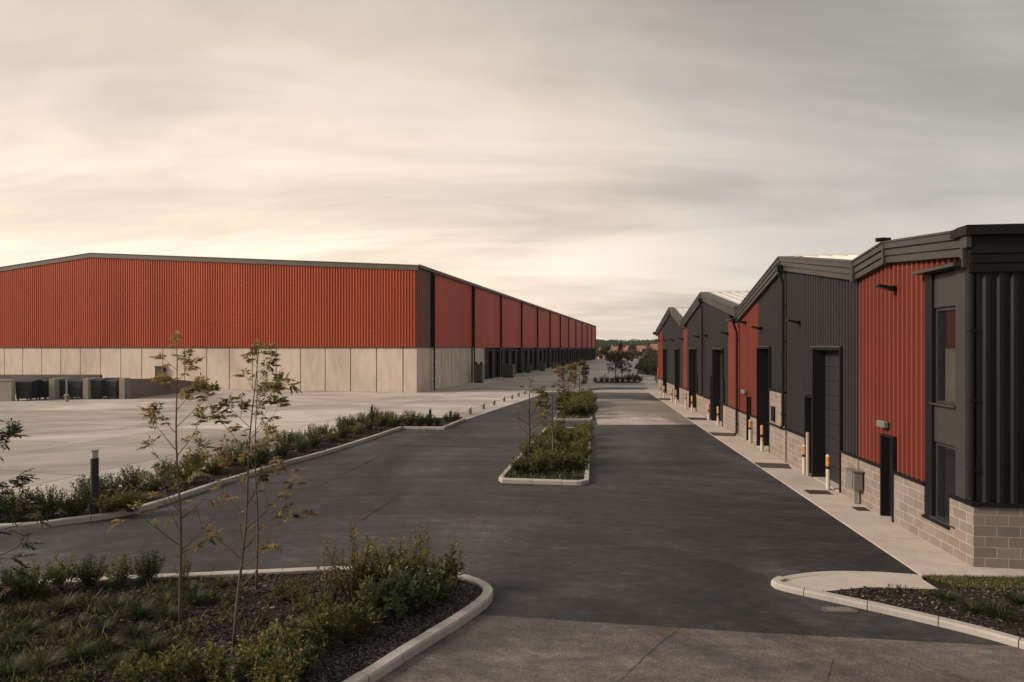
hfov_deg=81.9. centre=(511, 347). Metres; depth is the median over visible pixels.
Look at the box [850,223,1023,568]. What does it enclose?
industrial unit
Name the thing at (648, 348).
conifer tree
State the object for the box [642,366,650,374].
bush
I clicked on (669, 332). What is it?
industrial unit
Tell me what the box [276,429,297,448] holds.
shrub
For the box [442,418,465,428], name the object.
kerb
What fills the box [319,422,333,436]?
shrub
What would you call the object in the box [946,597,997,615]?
grass clump
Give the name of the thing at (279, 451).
shrub
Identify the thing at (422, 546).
shrub
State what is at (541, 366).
dock cabinet
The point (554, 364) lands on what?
dock cabinet
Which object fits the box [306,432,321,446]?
shrub
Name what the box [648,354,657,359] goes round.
bush
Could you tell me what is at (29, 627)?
grass tuft
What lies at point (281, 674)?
shrub
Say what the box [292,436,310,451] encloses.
shrub
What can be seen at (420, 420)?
shrub
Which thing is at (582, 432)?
shrub
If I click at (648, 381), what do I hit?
cycle hoop
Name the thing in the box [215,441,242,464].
shrub
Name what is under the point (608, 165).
sky
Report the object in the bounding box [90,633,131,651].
grass tuft
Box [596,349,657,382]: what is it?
ground
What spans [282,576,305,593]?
sprout
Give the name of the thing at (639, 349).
house
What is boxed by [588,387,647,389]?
asphalt strip
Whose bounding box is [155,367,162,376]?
door
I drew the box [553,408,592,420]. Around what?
kerb
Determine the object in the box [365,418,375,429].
shrub
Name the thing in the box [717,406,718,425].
safety bollard
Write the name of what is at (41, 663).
grass tuft
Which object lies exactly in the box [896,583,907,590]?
sprout
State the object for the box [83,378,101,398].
bay wall
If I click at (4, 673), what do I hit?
grass tuft
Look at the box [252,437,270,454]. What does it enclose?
shrub
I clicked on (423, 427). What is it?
kerb
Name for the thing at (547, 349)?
dock door
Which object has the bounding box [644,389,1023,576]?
pavement
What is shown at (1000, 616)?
grass clump
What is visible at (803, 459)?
safety bollard
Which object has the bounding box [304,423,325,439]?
shrub
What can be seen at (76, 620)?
grass tuft
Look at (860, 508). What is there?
drain grate
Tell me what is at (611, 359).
young tree
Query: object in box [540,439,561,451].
shrub
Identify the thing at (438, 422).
shrub
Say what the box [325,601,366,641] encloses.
shrub
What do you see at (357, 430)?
shrub
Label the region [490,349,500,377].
dock door
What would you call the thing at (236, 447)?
shrub
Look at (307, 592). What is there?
sprout
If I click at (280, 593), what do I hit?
sprout
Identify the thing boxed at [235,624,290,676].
shrub
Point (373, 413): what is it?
shrub
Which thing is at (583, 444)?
shrub
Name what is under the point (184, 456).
shrub
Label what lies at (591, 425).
shrub
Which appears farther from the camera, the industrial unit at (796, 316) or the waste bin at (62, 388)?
the waste bin at (62, 388)
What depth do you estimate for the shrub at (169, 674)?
6.93 m
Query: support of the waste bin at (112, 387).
on the concrete yard at (59, 443)
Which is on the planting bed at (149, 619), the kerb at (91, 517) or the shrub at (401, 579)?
the shrub at (401, 579)
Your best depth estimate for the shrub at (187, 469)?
17.30 m
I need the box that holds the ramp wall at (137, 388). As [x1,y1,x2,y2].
[126,378,201,398]
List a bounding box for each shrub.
[0,490,13,515]
[0,566,28,603]
[1,487,40,520]
[3,558,54,600]
[23,484,67,517]
[45,553,80,590]
[56,488,89,515]
[71,474,107,500]
[73,553,109,586]
[93,489,130,512]
[99,471,132,501]
[100,554,136,586]
[111,647,150,681]
[113,487,148,511]
[117,464,148,489]
[129,548,166,584]
[136,469,167,490]
[150,637,201,681]
[152,456,175,478]
[165,460,200,483]
[174,552,192,582]
[175,635,222,681]
[178,446,209,472]
[199,645,254,681]
[200,451,224,474]
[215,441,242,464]
[231,441,253,455]
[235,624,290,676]
[236,448,257,466]
[244,643,310,681]
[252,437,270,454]
[252,443,270,462]
[258,613,308,656]
[270,628,327,679]
[271,439,291,457]
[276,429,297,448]
[290,575,311,616]
[291,606,328,650]
[292,429,306,442]
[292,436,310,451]
[298,589,331,621]
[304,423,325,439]
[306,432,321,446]
[308,598,347,646]
[314,544,351,603]
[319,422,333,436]
[323,520,374,598]
[324,429,338,442]
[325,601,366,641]
[333,422,350,437]
[335,415,352,429]
[344,574,392,636]
[345,414,360,428]
[350,421,365,433]
[350,543,383,591]
[354,573,408,620]
[355,412,370,424]
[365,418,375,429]
[367,406,383,421]
[370,536,416,584]
[371,570,430,619]
[374,412,388,425]
[374,414,386,424]
[375,547,420,579]
[385,411,402,425]
[397,564,453,610]
[400,409,416,425]
[403,522,430,571]
[408,548,446,580]
[414,412,427,425]
[422,561,457,599]
[423,412,434,425]
[429,541,466,586]
[434,417,440,424]
[450,411,460,420]
[510,454,531,473]
[519,440,543,459]
[526,448,553,471]
[530,430,548,442]
[530,437,548,450]
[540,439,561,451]
[546,425,564,440]
[546,449,569,468]
[547,421,567,439]
[556,449,568,462]
[560,428,579,444]
[561,401,577,415]
[564,440,586,458]
[567,451,591,469]
[570,446,591,459]
[571,396,586,410]
[571,437,586,445]
[572,423,590,435]
[574,426,596,443]
[576,394,590,399]
[576,441,593,455]
[577,398,594,409]
[577,401,598,416]
[582,419,594,431]
[585,391,597,401]
[624,372,630,381]
[629,373,638,381]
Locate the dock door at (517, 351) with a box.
[513,349,519,372]
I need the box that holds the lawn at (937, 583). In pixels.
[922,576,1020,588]
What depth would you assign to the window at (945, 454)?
12.08 m
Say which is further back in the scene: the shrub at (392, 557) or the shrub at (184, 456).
the shrub at (184, 456)
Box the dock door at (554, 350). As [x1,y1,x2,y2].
[553,348,556,361]
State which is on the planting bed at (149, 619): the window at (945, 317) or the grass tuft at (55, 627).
the grass tuft at (55, 627)
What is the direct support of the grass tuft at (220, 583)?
on the planting bed at (149, 619)
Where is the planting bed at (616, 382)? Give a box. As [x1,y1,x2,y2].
[595,381,639,382]
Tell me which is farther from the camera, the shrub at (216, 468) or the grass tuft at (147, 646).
the shrub at (216, 468)
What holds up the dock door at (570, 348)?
in the warehouse
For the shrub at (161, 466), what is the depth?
17.96 m
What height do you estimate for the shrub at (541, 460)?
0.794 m
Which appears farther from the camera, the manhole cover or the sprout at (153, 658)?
the manhole cover
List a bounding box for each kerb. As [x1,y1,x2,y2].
[0,426,402,530]
[4,566,492,681]
[403,426,443,429]
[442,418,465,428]
[466,392,549,419]
[499,427,590,484]
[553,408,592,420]
[593,381,641,383]
[771,576,1023,648]
[783,571,922,579]
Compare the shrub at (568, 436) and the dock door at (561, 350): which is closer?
the shrub at (568, 436)
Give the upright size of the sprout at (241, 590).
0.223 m
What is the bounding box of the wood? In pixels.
[596,339,657,349]
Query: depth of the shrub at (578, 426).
25.96 m
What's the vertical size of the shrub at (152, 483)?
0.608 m
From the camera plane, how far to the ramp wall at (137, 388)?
49.56 m
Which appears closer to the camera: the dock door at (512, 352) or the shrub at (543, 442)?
the shrub at (543, 442)
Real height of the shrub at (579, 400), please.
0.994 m
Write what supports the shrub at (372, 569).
on the planting bed at (149, 619)
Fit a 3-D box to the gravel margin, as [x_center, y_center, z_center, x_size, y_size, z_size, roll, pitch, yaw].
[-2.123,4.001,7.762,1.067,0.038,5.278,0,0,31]
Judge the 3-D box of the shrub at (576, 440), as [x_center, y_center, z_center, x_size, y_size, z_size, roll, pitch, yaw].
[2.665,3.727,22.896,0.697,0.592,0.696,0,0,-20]
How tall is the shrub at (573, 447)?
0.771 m
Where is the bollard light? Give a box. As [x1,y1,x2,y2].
[88,449,100,514]
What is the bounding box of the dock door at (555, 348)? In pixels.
[555,348,558,365]
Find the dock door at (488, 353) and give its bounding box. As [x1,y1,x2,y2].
[485,349,493,378]
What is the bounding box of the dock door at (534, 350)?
[533,349,535,369]
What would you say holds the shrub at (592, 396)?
on the planting bed
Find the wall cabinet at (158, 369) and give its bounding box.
[154,366,165,377]
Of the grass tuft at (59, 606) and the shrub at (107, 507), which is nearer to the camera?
the grass tuft at (59, 606)
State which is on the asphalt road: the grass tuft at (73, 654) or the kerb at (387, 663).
the kerb at (387, 663)
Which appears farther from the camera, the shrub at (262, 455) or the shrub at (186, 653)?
the shrub at (262, 455)
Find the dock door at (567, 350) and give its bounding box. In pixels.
[564,348,568,363]
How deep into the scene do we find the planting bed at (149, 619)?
8.66 m
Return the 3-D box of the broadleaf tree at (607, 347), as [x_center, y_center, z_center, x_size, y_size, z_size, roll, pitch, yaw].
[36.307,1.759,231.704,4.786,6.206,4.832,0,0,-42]
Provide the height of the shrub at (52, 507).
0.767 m
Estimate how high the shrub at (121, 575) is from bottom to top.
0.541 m
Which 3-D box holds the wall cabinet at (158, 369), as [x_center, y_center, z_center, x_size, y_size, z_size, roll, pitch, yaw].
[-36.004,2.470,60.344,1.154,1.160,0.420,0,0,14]
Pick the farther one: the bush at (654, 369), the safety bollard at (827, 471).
the bush at (654, 369)
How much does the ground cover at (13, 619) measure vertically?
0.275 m
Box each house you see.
[603,346,625,358]
[636,346,657,358]
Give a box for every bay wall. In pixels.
[0,374,101,394]
[0,379,15,400]
[49,378,68,399]
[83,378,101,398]
[119,378,129,398]
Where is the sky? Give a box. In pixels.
[0,0,1023,340]
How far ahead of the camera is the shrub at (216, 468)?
18.60 m
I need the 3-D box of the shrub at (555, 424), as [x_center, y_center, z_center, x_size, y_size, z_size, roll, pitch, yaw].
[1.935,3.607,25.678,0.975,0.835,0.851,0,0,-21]
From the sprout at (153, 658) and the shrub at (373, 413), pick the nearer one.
the sprout at (153, 658)
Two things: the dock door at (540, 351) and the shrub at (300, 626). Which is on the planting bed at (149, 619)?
the shrub at (300, 626)
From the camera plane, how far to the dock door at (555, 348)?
131.45 m
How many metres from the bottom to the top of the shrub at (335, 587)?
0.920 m
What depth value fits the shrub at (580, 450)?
20.51 m
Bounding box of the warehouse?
[0,253,595,391]
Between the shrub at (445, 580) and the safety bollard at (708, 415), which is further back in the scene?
the safety bollard at (708, 415)
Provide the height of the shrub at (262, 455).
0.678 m
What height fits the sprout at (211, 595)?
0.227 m
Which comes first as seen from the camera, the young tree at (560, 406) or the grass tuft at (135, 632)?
the grass tuft at (135, 632)
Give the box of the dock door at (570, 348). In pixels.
[570,348,573,362]
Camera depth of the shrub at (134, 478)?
16.65 m
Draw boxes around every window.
[929,307,955,407]
[929,442,954,528]
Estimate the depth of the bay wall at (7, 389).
44.90 m
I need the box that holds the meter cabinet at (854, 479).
[844,459,864,503]
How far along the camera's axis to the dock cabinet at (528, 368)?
95.50 m
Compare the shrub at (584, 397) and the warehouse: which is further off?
the warehouse
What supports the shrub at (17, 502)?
on the bark mulch at (228, 472)
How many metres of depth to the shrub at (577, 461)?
19.34 m
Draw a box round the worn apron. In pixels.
[376,615,1023,681]
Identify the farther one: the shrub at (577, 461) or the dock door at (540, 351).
the dock door at (540, 351)
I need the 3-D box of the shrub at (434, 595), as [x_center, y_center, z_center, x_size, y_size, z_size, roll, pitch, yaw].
[-1.394,3.692,9.041,0.807,0.664,0.878,0,0,21]
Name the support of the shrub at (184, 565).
on the planting bed at (149, 619)
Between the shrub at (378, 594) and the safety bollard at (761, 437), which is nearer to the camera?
the shrub at (378, 594)
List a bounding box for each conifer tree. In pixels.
[616,343,624,358]
[645,343,651,354]
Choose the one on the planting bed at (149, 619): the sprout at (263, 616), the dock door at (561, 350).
the sprout at (263, 616)
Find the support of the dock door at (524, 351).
in the warehouse
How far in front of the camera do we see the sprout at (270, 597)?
9.31 m
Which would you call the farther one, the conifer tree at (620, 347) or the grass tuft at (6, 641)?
the conifer tree at (620, 347)
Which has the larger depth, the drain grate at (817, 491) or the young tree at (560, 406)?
the young tree at (560, 406)
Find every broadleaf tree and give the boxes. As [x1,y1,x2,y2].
[598,345,610,355]
[600,349,607,356]
[626,344,637,358]
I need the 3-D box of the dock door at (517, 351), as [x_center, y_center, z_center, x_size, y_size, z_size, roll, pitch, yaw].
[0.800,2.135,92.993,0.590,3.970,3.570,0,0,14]
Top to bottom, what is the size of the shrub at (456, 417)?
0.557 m
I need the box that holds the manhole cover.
[820,606,857,612]
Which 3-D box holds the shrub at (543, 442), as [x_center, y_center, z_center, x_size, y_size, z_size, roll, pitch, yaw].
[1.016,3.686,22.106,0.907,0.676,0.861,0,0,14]
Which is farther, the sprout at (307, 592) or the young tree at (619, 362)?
the young tree at (619, 362)
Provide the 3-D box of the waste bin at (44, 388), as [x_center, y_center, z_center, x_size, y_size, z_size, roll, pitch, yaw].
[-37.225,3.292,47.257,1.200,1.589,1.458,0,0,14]
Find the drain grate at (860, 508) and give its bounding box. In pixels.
[852,507,869,510]
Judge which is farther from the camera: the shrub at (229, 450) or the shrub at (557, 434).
the shrub at (557, 434)
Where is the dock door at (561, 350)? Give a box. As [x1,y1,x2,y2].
[560,348,563,364]
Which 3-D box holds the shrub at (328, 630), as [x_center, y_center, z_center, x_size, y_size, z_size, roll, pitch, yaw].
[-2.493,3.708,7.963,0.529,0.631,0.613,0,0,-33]
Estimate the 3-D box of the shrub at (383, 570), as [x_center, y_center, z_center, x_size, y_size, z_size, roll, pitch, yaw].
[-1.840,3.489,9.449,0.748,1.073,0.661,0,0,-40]
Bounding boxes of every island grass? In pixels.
[502,426,589,479]
[555,411,591,418]
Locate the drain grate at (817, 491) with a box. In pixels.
[804,490,832,494]
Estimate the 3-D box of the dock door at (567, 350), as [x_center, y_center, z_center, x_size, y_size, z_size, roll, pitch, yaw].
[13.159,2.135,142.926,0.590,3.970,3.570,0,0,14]
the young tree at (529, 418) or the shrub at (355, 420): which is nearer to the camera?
the young tree at (529, 418)
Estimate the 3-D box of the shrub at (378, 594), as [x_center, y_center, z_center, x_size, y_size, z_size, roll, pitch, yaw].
[-1.914,3.698,8.742,0.815,0.652,0.934,0,0,2]
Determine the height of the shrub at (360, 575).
1.170 m
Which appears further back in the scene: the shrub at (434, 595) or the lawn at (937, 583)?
the lawn at (937, 583)
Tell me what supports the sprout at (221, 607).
on the planting bed at (149, 619)
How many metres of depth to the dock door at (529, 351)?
103.25 m
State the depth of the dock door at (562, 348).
140.72 m
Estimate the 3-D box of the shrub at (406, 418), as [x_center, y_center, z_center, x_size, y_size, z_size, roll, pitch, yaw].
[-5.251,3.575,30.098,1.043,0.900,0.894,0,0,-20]
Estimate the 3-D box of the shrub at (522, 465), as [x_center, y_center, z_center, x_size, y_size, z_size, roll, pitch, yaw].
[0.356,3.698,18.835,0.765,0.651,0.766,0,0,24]
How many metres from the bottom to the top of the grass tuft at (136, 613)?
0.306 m
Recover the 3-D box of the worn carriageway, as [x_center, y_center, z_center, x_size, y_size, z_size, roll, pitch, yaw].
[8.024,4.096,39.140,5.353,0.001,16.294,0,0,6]
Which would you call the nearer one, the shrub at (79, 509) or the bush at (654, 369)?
the shrub at (79, 509)
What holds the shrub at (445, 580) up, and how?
on the planting bed at (149, 619)
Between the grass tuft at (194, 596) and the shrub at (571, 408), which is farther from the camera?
the shrub at (571, 408)
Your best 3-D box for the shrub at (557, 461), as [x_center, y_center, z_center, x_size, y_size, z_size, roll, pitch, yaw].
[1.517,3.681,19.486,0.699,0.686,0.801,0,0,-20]
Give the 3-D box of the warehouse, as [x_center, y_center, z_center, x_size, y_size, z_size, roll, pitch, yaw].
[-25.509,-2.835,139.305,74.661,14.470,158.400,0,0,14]
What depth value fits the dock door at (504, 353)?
85.51 m
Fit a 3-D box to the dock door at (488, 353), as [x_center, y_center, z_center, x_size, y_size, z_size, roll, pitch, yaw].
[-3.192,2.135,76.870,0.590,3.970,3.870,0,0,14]
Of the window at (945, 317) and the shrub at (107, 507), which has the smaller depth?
the window at (945, 317)
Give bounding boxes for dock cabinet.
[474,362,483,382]
[503,364,514,377]
[526,364,530,372]
[539,361,544,370]
[552,362,557,368]
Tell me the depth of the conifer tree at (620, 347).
189.70 m
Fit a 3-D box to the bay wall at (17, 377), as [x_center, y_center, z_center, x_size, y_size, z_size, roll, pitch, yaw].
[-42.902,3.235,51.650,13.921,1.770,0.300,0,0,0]
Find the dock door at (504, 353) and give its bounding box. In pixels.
[501,349,509,376]
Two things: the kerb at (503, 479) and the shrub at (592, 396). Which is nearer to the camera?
the kerb at (503, 479)
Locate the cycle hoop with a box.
[642,376,654,385]
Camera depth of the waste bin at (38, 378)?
48.60 m
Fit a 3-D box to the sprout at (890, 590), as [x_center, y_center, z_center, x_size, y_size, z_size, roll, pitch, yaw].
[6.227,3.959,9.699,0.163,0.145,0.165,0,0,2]
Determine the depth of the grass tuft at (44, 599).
9.28 m
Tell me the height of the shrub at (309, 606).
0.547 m
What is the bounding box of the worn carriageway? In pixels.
[593,399,694,424]
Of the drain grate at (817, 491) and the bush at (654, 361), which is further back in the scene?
the bush at (654, 361)
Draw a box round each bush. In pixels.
[636,360,644,369]
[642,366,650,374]
[643,357,654,372]
[647,358,657,372]
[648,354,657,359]
[649,364,657,374]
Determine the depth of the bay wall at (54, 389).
46.52 m
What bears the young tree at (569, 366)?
on the planting bed
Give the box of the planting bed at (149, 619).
[0,571,481,681]
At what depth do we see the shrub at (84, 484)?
15.27 m
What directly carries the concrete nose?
on the asphalt road
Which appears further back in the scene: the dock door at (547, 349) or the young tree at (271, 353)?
the dock door at (547, 349)
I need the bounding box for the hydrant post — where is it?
[63,379,70,401]
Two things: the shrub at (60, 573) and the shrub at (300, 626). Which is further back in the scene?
the shrub at (60, 573)
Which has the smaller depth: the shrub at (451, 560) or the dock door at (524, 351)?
the shrub at (451, 560)
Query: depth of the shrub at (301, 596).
8.81 m
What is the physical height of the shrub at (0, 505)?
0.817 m
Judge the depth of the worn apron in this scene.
7.80 m
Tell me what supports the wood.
on the ground at (643, 373)
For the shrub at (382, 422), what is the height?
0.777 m
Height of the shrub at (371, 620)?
0.821 m
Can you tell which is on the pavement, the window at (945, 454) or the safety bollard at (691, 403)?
the safety bollard at (691, 403)
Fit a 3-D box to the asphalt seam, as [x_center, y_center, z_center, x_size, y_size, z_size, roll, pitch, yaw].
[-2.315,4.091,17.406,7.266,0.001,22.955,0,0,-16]
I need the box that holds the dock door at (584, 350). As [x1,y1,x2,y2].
[582,348,585,360]
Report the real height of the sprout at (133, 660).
0.254 m
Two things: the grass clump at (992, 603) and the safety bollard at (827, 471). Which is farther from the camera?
the safety bollard at (827, 471)
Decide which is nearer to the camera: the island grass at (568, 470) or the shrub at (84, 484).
the shrub at (84, 484)
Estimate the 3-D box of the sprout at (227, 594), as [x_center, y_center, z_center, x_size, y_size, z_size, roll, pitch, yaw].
[-4.410,3.896,9.274,0.288,0.252,0.284,0,0,31]
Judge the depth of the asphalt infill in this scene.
20.90 m
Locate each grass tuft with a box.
[0,599,48,617]
[0,631,35,650]
[0,651,38,679]
[8,616,49,635]
[15,646,72,675]
[29,591,91,616]
[32,591,55,603]
[33,619,74,638]
[53,635,104,665]
[60,612,92,627]
[84,617,117,632]
[87,591,133,610]
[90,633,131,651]
[92,650,136,672]
[108,596,165,621]
[109,618,155,640]
[110,626,180,660]
[149,590,182,602]
[150,603,189,619]
[164,577,207,597]
[171,584,212,606]
[210,574,234,587]
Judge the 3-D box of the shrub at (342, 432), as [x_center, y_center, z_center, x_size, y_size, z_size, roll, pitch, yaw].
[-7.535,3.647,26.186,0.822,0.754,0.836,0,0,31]
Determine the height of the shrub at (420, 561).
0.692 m
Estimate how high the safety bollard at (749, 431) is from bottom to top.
1.006 m
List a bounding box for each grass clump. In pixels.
[926,587,968,601]
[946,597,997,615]
[963,594,1023,619]
[980,606,1022,621]
[992,589,1023,604]
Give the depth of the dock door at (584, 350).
178.14 m
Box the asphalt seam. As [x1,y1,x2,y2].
[304,430,832,680]
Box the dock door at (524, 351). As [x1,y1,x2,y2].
[522,349,526,372]
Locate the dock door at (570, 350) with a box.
[569,348,571,360]
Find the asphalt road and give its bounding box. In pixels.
[0,392,1009,645]
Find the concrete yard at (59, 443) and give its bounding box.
[0,359,656,505]
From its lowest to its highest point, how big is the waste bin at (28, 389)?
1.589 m
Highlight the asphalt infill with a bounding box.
[658,398,791,468]
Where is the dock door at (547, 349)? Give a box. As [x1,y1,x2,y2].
[547,349,548,367]
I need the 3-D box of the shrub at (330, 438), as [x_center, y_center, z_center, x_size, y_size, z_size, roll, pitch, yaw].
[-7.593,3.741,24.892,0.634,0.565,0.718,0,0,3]
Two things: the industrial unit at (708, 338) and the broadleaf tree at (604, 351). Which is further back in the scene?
the broadleaf tree at (604, 351)
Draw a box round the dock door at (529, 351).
[527,349,532,370]
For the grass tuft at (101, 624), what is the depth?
8.38 m
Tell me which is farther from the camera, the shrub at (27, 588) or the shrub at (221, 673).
the shrub at (27, 588)
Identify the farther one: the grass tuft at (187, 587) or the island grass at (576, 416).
the island grass at (576, 416)
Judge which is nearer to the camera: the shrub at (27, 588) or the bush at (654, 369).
the shrub at (27, 588)
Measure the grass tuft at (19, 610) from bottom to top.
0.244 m
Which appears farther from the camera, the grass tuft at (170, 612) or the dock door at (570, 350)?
the dock door at (570, 350)
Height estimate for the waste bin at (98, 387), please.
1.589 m
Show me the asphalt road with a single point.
(692, 526)
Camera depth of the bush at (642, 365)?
100.07 m
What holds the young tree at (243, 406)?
on the planting bed at (149, 619)
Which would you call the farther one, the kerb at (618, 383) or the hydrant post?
the kerb at (618, 383)
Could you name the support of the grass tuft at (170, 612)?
on the planting bed at (149, 619)
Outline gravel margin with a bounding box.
[275,583,479,681]
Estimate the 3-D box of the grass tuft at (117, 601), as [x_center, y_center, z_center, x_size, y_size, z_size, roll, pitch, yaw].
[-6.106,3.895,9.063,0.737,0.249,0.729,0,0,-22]
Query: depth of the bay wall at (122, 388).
46.90 m
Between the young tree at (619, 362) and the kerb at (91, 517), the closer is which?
the kerb at (91, 517)
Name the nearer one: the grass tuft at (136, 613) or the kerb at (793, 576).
the grass tuft at (136, 613)
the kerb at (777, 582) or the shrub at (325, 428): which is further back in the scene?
the shrub at (325, 428)
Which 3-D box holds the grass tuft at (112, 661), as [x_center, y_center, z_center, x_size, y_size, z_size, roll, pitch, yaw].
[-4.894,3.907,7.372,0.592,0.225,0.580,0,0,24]
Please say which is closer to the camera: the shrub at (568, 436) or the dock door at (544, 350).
the shrub at (568, 436)
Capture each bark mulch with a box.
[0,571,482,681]
[2,417,460,522]
[823,586,1023,637]
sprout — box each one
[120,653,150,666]
[140,656,158,675]
[201,587,217,601]
[215,597,230,615]
[221,586,239,603]
[233,580,249,596]
[253,606,271,623]
[264,587,282,603]
[270,580,292,599]
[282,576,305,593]
[301,587,314,600]
[884,584,894,591]
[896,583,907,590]
[917,587,928,594]
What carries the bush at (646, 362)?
on the ground at (643, 373)
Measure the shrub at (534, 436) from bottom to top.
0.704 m
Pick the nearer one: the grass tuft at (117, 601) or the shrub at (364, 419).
the grass tuft at (117, 601)
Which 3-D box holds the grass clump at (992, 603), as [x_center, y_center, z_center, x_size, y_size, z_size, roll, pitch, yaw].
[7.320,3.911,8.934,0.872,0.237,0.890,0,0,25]
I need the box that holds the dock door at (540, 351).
[538,348,542,368]
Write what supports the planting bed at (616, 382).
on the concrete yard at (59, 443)
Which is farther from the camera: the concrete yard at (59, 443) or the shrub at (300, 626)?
the concrete yard at (59, 443)
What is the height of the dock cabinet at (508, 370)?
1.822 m
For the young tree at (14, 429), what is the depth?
7.97 m
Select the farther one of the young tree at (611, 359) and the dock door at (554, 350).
the dock door at (554, 350)
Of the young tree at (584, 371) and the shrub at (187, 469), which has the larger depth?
the young tree at (584, 371)
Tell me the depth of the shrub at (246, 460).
19.74 m
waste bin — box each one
[15,380,40,400]
[27,378,51,397]
[36,379,48,398]
[59,379,76,398]
[69,379,82,398]
[91,379,109,398]
[105,378,118,398]
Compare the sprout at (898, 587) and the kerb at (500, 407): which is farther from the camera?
the kerb at (500, 407)
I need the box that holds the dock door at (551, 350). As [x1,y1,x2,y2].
[550,349,552,367]
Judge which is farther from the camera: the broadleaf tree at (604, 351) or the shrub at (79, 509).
the broadleaf tree at (604, 351)
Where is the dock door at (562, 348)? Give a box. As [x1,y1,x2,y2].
[562,348,565,364]
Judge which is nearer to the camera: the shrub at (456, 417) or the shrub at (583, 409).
the shrub at (456, 417)
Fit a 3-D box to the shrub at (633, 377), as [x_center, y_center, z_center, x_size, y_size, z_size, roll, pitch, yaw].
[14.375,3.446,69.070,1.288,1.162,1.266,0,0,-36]
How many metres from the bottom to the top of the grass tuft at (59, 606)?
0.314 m
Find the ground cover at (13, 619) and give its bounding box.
[0,574,366,681]
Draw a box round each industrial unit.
[653,306,689,403]
[678,290,749,434]
[731,253,954,498]
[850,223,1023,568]
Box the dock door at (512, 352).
[507,349,515,373]
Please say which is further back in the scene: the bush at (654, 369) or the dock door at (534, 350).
the dock door at (534, 350)
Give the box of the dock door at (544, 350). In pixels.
[543,348,546,368]
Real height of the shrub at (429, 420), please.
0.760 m
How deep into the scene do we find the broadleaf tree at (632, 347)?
214.76 m
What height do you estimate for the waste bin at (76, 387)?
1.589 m
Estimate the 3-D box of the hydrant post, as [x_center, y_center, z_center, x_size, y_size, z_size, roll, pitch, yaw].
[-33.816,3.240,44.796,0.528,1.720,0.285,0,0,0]
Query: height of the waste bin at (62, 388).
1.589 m
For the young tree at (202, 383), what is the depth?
8.43 m
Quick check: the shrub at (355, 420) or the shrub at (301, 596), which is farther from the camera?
the shrub at (355, 420)
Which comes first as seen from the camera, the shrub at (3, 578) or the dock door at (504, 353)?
the shrub at (3, 578)
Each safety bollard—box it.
[685,392,686,408]
[691,396,692,411]
[707,404,709,419]
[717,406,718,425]
[748,420,750,442]
[760,425,763,450]
[802,444,805,474]
[825,454,830,489]
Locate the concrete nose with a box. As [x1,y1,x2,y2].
[783,574,936,590]
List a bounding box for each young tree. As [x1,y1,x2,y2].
[0,418,51,606]
[107,330,236,628]
[200,338,303,651]
[227,338,318,593]
[513,377,547,461]
[532,383,574,451]
[553,363,576,389]
[556,365,578,389]
[568,359,589,392]
[605,352,626,381]
[608,351,632,381]
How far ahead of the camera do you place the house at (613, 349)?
297.73 m
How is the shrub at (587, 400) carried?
on the planting bed
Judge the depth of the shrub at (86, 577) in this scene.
9.88 m
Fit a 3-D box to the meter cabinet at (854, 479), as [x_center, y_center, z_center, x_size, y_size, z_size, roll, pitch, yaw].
[8.937,3.495,15.410,0.300,1.150,0.500,0,0,7]

